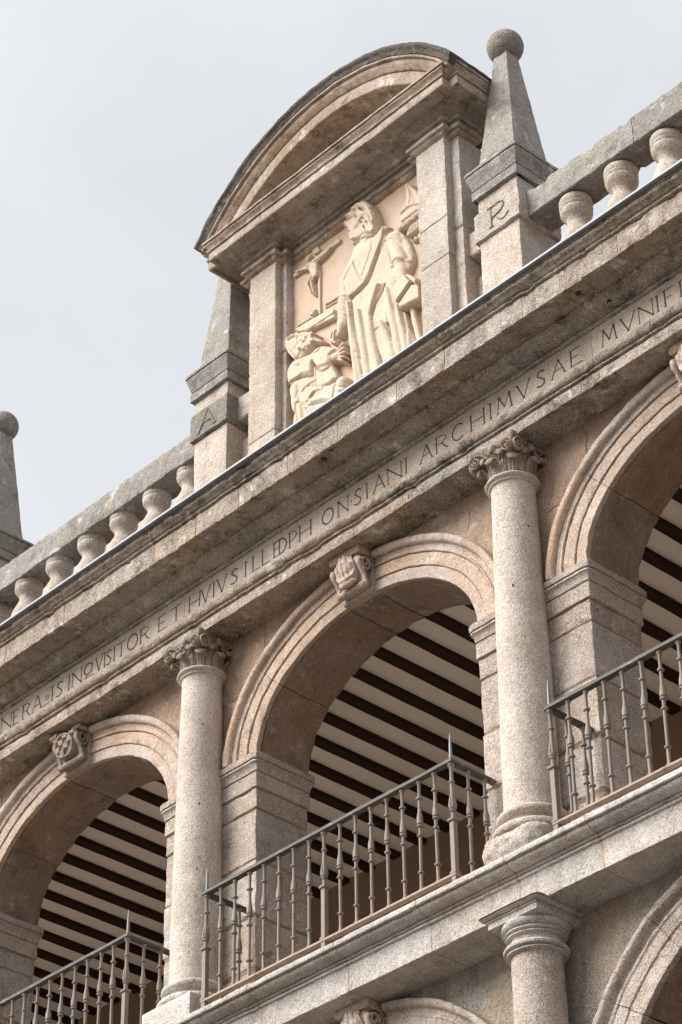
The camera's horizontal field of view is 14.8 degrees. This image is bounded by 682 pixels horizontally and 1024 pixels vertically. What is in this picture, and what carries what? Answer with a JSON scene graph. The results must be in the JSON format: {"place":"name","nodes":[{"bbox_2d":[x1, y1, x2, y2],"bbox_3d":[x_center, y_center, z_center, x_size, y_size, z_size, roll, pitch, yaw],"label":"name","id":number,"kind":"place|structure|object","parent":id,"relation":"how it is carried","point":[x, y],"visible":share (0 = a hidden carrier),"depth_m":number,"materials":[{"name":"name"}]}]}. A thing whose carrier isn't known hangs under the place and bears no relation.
{"place":"outdoors","nodes":[
{"label":"outdoors","id":0,"kind":"place"},
{"bbox_2d":[0,0,681,595],"label":"sky","id":1,"kind":"structure","parent":0,"point":[124,124],"materials":[{"name":"white"}]},
{"label":"courtyard paving","id":2,"kind":"structure","parent":0,"visible":0},
{"bbox_2d":[334,867,681,1023],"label":"arcade wall","id":3,"kind":"structure","parent":2,"relation":"on","point":[627,969],"depth_m":16.68,"materials":[{"name":"stone"}]},
{"bbox_2d":[170,767,681,1023],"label":"balcony ledge","id":4,"kind":"object","parent":3,"relation":"on","point":[614,849],"visible":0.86,"depth_m":17.34,"materials":[{"name":"stone"}]},
{"bbox_2d":[0,910,169,1023],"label":"iron railing","id":5,"kind":"object","parent":4,"relation":"on","point":[127,937],"visible":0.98,"depth_m":20.09,"materials":[{"name":"grey metal"}]},
{"bbox_2d":[142,627,234,1023],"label":"column","id":6,"kind":"structure","parent":4,"relation":"on","point":[199,655],"depth_m":20.25,"materials":[{"name":"stone"}]},
{"bbox_2d":[0,340,681,1023],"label":"arcade wall","id":7,"kind":"structure","parent":4,"relation":"on","point":[610,488],"depth_m":20.05,"materials":[{"name":"stone"}]},
{"bbox_2d":[0,159,681,786],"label":"entablature","id":8,"kind":"structure","parent":7,"relation":"on","point":[566,337],"depth_m":20.17,"materials":[{"name":"weathered granite"},{"name":"pale stone"}]},
{"bbox_2d":[0,411,32,623],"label":"obelisk finial","id":9,"kind":"object","parent":8,"relation":"on","point":[14,544],"visible":0.63,"depth_m":25.49,"materials":[{"name":"stone"}]},
{"bbox_2d":[0,436,194,615],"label":"roof balustrade","id":10,"kind":"object","parent":8,"relation":"on","point":[148,493],"visible":0.47,"depth_m":23.76,"materials":[{"name":"grey stone"}]},
{"bbox_2d":[185,277,249,490],"bbox_3d":[-0.979,-1.023,23.122,0.594,3.676,0.594,28,-45,-34],"label":"obelisk finial","id":11,"kind":"object","parent":8,"relation":"on","point":[217,382],"visible":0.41,"depth_m":22.92,"materials":[{"name":"stone"}]},
{"bbox_2d":[193,42,490,457],"bbox_3d":[0.124,-1.971,22.119,0.902,4.009,3.301,28,-45,-34],"label":"gable niche","id":12,"kind":"object","parent":8,"relation":"on","point":[373,128],"visible":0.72,"depth_m":22.42,"materials":[{"name":"stone"}]},
{"bbox_2d":[285,175,422,423],"bbox_3d":[0.107,-1.474,21.750,0.197,2.760,1.715,28,-45,-34],"label":"carved relief","id":13,"kind":"object","parent":12,"relation":"in","point":[357,303],"visible":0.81,"depth_m":21.90,"materials":[{"name":"beige stone"}]},
{"bbox_2d":[464,28,560,293],"bbox_3d":[1.402,-2.555,21.063,0.593,3.678,0.595,28,-45,-34],"label":"obelisk finial","id":14,"kind":"object","parent":8,"relation":"on","point":[508,173],"visible":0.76,"depth_m":20.92,"materials":[{"name":"stone"}]},
{"bbox_2d":[527,82,681,239],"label":"roof balustrade","id":15,"kind":"object","parent":8,"relation":"on","point":[577,187],"visible":0.52,"depth_m":20.06,"materials":[{"name":"grey stone"}]},
{"bbox_2d":[199,733,495,1007],"bbox_3d":[0.021,2.644,18.576,0.446,1.191,2.638,28,-45,-34],"label":"iron railing","id":16,"kind":"object","parent":4,"relation":"on","point":[326,938],"visible":0.95,"depth_m":18.36,"materials":[{"name":"grey metal"}]},
{"bbox_2d":[78,706,681,1023],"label":"gallery wall","id":17,"kind":"structure","parent":4,"relation":"on","point":[658,744],"depth_m":23.96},
{"bbox_2d":[30,485,681,1023],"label":"gallery ceiling","id":18,"kind":"structure","parent":17,"relation":"attached to","point":[404,705],"depth_m":23.09,"materials":[{"name":"beige paint"}]},
{"bbox_2d":[469,429,568,864],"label":"column","id":19,"kind":"structure","parent":4,"relation":"on","point":[510,460],"depth_m":18.15,"materials":[{"name":"stone"}]},
{"bbox_2d":[543,632,681,829],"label":"iron railing","id":20,"kind":"object","parent":4,"relation":"on","point":[550,709],"visible":0.98,"depth_m":16.88,"materials":[{"name":"grey metal"}]},
{"bbox_2d":[478,892,585,1023],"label":"column","id":21,"kind":"structure","parent":2,"relation":"on","point":[533,929],"depth_m":16.74,"materials":[{"name":"stone"}]}
]}

